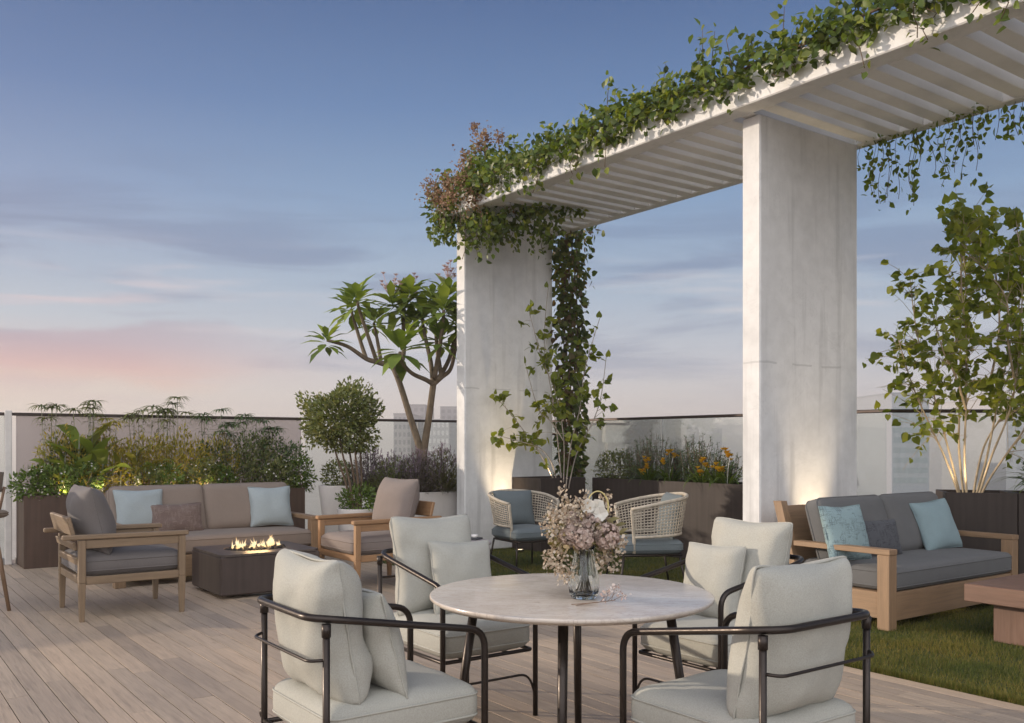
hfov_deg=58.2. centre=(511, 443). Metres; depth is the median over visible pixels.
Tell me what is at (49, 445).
feathery shrub
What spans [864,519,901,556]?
lumbar pillow
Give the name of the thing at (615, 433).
glass railing
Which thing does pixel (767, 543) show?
dining chair
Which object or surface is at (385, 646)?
lumbar pillow
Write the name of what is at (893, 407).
window
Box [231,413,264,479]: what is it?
umbrella sedge
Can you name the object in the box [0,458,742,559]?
ground
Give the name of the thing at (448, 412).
tower block
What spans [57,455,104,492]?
flowering shrub
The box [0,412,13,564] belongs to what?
glass railing
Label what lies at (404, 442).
tower block
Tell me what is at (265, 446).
evergreen shrub
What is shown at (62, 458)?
canna
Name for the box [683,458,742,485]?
daylily
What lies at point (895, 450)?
window
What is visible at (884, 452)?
tower block
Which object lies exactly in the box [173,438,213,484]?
feathery shrub
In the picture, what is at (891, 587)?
sofa
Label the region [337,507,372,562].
plant pot
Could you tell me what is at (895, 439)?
window
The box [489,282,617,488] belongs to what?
climbing shrub
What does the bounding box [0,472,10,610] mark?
bar stool
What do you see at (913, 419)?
window
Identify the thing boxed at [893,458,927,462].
window
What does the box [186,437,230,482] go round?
evergreen shrub
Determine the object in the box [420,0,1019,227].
climbing vine
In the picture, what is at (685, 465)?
rosemary
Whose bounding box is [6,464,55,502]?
flowering shrub
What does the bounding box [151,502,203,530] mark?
lumbar pillow
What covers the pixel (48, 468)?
flowering shrub
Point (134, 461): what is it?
canna
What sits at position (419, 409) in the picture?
tower block
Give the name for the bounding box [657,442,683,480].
rosemary
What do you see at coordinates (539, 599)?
dining table
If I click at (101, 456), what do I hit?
canna
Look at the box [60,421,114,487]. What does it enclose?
canna
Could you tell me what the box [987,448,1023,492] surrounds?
daylily
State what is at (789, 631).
dining chair
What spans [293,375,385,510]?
topiary tree
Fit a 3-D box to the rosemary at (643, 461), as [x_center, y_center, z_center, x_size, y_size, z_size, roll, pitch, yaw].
[1.741,0.233,11.919,0.341,0.615,0.370,0,0,-8]
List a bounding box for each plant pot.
[318,484,354,532]
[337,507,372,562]
[369,491,456,516]
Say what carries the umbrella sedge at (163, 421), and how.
in the planter at (37, 546)
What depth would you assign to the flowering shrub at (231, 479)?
11.43 m
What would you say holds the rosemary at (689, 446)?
on the planter at (705, 507)
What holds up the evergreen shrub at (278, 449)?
on the planter at (37, 546)
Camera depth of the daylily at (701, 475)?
10.90 m
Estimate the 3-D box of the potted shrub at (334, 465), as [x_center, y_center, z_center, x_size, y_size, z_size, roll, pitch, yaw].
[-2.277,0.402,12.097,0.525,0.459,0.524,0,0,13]
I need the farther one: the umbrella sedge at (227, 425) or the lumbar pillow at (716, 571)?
the umbrella sedge at (227, 425)
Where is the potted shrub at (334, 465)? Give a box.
[319,457,356,485]
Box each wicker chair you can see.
[488,489,561,572]
[606,492,688,579]
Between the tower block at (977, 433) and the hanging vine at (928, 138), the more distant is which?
the tower block at (977, 433)
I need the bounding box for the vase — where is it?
[568,545,598,599]
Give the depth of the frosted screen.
11.38 m
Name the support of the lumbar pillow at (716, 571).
on the dining chair at (767, 543)
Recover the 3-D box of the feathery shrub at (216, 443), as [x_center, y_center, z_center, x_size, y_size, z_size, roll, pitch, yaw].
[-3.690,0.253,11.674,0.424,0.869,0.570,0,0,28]
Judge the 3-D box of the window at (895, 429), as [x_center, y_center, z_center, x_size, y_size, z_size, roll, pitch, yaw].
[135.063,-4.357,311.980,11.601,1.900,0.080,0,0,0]
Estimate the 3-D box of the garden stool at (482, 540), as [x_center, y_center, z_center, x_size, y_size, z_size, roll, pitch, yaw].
[-0.385,1.154,8.850,0.316,0.452,0.316,0,0,-36]
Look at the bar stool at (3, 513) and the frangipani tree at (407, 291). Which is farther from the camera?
the frangipani tree at (407, 291)
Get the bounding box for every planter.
[17,487,304,568]
[512,476,584,551]
[592,477,742,558]
[936,489,1016,551]
[1004,490,1023,573]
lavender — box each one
[341,445,391,496]
[363,449,423,491]
[391,445,455,494]
[417,442,456,493]
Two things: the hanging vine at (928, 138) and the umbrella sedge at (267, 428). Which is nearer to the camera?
the hanging vine at (928, 138)
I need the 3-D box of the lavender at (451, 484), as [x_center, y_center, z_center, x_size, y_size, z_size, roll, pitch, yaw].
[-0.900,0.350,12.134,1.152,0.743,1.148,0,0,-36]
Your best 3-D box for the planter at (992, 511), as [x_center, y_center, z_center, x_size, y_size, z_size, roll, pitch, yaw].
[4.422,0.920,8.794,0.600,0.920,0.600,0,0,16]
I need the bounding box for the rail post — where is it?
[4,410,11,564]
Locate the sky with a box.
[0,0,1023,464]
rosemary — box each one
[621,445,644,479]
[633,438,660,477]
[643,431,671,480]
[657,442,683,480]
[665,446,687,480]
[670,441,698,481]
[676,447,706,481]
[682,433,712,481]
[692,437,721,481]
[706,447,733,476]
[712,452,742,483]
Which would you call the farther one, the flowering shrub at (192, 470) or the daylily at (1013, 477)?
the flowering shrub at (192, 470)
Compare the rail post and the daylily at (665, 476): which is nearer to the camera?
the rail post
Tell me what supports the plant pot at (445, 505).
on the lawn base at (645, 569)
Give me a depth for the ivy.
12.51 m
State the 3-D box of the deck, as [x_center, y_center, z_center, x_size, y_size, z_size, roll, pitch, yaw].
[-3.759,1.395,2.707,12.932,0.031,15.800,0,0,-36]
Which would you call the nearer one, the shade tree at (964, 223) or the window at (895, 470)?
the shade tree at (964, 223)
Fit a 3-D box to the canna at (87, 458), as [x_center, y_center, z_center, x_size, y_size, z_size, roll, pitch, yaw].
[-5.035,0.222,10.622,0.593,0.886,0.664,0,0,-8]
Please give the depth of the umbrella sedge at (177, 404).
11.27 m
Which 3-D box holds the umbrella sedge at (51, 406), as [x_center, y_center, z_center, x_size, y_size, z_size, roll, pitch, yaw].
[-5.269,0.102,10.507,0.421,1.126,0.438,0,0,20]
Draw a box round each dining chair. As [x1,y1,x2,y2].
[254,548,487,722]
[377,514,537,715]
[620,556,873,722]
[632,517,803,693]
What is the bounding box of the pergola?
[439,0,1023,548]
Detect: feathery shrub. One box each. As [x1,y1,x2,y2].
[31,423,81,494]
[55,434,105,486]
[80,433,130,492]
[107,435,150,485]
[124,430,167,485]
[140,432,190,484]
[160,422,209,484]
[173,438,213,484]
[200,431,242,482]
[218,435,259,482]
[238,433,280,482]
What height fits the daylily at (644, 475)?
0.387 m
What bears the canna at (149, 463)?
on the planter at (37, 546)
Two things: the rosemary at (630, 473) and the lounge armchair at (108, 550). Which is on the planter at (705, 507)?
the rosemary at (630, 473)
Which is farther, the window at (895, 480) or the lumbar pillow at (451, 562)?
the window at (895, 480)
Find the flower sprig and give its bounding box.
[571,583,631,605]
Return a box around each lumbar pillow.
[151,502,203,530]
[362,588,407,698]
[428,540,491,614]
[683,542,745,620]
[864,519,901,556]
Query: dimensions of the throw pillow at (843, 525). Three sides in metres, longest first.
0.458 x 0.450 x 0.182 m
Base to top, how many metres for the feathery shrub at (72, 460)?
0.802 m
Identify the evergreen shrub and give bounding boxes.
[45,430,88,494]
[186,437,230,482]
[233,430,274,482]
[251,428,292,481]
[271,436,312,486]
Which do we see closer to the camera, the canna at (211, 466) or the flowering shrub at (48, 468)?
the flowering shrub at (48, 468)
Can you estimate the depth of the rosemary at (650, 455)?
11.78 m
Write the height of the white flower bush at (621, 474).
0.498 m
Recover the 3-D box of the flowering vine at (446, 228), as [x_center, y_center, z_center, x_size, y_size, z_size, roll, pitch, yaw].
[-0.145,-3.075,11.352,2.168,1.931,1.232,0,0,0]
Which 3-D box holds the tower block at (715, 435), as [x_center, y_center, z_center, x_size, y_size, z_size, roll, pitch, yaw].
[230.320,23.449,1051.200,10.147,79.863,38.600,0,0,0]
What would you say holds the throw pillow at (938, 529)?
on the sofa at (891, 587)
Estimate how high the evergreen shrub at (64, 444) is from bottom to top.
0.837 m
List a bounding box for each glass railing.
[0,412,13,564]
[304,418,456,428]
[552,409,888,499]
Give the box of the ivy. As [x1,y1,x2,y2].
[545,225,604,484]
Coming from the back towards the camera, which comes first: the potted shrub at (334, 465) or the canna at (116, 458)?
the potted shrub at (334, 465)
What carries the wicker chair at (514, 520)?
on the lawn base at (645, 569)
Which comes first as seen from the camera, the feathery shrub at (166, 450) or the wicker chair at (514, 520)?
the wicker chair at (514, 520)
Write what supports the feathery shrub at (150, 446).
on the planter at (37, 546)
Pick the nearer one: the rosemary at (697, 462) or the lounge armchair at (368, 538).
the lounge armchair at (368, 538)
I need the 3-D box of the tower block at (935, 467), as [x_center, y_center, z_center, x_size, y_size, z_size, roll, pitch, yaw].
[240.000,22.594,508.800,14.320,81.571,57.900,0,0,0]
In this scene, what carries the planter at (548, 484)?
on the lawn base at (645, 569)
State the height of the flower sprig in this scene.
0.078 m
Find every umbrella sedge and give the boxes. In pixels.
[27,403,69,477]
[59,400,106,486]
[89,417,128,488]
[117,404,164,474]
[147,408,179,474]
[155,396,198,482]
[189,408,233,464]
[211,422,244,481]
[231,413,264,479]
[255,419,285,476]
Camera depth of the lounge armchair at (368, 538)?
8.86 m
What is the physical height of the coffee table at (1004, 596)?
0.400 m
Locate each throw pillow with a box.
[113,489,161,523]
[247,486,293,526]
[818,504,871,559]
[909,498,962,549]
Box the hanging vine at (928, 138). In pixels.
[856,101,1023,214]
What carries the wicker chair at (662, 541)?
on the lawn base at (645, 569)
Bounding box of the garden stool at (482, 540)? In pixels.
[471,539,490,551]
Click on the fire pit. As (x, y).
(237, 568)
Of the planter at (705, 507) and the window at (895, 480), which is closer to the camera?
the planter at (705, 507)
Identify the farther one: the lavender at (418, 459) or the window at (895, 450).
the window at (895, 450)
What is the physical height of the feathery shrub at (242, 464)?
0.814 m
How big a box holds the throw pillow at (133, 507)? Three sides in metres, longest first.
0.495 x 0.456 x 0.192 m
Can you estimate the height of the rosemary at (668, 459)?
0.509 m
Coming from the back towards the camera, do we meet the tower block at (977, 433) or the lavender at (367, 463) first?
the tower block at (977, 433)
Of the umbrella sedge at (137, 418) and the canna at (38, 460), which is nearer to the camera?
the canna at (38, 460)
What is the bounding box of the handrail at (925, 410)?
[889,409,1022,412]
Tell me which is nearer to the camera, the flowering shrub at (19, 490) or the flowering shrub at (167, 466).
the flowering shrub at (19, 490)
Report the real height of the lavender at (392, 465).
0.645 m
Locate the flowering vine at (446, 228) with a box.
[414,120,588,269]
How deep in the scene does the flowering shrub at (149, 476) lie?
10.91 m
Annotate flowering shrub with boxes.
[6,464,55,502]
[26,459,79,496]
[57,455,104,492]
[131,462,171,485]
[150,460,185,484]
[181,455,223,486]
[199,463,238,483]
[260,455,303,487]
[281,454,318,492]
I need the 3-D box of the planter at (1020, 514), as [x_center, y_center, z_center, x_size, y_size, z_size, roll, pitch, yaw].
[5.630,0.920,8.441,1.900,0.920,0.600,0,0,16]
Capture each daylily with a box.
[619,456,667,485]
[639,449,689,481]
[674,457,718,485]
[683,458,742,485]
[706,447,742,489]
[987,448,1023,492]
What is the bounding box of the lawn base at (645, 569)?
[376,548,1023,704]
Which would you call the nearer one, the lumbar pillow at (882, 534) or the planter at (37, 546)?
the lumbar pillow at (882, 534)
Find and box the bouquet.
[539,478,628,585]
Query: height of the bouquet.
0.467 m
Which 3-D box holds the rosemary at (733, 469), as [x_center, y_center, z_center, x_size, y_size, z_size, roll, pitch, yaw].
[2.559,0.325,10.811,0.401,0.450,0.419,0,0,-36]
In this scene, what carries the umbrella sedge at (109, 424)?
in the planter at (37, 546)
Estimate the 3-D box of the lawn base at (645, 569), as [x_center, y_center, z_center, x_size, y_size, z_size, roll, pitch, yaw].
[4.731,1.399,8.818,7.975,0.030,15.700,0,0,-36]
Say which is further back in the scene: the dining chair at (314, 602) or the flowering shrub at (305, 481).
the flowering shrub at (305, 481)
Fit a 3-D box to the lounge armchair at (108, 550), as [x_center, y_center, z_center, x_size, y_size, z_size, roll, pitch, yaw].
[-3.277,0.863,7.607,0.945,1.035,0.852,0,0,-36]
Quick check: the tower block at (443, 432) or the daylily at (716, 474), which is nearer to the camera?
the daylily at (716, 474)
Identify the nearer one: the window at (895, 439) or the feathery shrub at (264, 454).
the feathery shrub at (264, 454)
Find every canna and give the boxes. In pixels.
[29,458,57,487]
[44,424,102,485]
[45,439,80,494]
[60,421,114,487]
[87,435,131,492]
[108,450,135,485]
[124,444,157,484]
[140,459,171,482]
[201,453,230,483]
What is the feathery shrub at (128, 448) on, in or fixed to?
on the planter at (37, 546)
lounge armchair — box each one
[43,484,188,622]
[316,477,441,576]
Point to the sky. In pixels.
(188, 188)
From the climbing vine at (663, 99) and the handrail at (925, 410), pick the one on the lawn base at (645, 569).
the handrail at (925, 410)
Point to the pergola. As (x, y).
(783, 150)
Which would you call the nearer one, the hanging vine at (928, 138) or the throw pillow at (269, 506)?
the hanging vine at (928, 138)
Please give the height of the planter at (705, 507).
0.920 m
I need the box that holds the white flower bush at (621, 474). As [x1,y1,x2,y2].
[591,448,636,478]
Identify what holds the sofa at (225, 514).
on the deck
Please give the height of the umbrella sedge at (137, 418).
1.137 m
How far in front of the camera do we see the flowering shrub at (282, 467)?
11.88 m
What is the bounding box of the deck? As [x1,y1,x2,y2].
[0,556,1023,722]
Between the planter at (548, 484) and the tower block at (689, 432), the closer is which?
the planter at (548, 484)
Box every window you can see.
[893,397,927,402]
[893,407,927,408]
[893,417,926,422]
[893,427,920,432]
[893,437,927,442]
[893,448,927,452]
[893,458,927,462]
[893,468,927,472]
[893,478,927,482]
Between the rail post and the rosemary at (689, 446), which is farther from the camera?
the rosemary at (689, 446)
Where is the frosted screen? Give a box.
[13,413,301,563]
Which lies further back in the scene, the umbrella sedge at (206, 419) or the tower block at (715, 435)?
the tower block at (715, 435)
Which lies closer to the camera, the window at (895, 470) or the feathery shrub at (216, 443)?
the feathery shrub at (216, 443)
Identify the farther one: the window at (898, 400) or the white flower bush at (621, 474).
the window at (898, 400)
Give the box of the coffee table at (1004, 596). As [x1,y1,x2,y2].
[964,573,1023,646]
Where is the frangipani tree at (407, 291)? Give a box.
[301,260,456,471]
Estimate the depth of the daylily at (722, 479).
10.60 m
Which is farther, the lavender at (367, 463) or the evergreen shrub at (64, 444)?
the lavender at (367, 463)
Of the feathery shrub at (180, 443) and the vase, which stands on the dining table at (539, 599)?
the vase
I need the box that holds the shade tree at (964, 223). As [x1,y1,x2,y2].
[862,179,1023,492]
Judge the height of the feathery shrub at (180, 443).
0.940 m
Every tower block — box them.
[393,413,421,473]
[410,404,433,441]
[423,419,455,480]
[440,406,456,475]
[684,427,698,470]
[706,428,721,472]
[857,392,928,495]
[929,413,941,493]
[942,396,1023,490]
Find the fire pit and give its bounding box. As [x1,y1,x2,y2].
[192,537,318,596]
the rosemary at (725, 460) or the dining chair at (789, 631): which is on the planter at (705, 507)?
the rosemary at (725, 460)
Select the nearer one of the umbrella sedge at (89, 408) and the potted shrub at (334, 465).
the umbrella sedge at (89, 408)
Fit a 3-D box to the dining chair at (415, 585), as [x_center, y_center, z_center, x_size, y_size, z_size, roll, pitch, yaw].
[-0.303,0.883,4.778,0.606,0.994,0.701,0,0,-36]
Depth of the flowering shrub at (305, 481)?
12.06 m
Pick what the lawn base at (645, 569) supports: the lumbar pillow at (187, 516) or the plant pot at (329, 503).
the plant pot at (329, 503)
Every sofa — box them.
[97,482,317,588]
[773,491,1018,630]
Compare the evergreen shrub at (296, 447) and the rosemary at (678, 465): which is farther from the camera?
the evergreen shrub at (296, 447)
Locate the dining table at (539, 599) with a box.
[430,573,714,722]
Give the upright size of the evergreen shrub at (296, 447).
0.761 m
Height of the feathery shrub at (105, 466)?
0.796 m

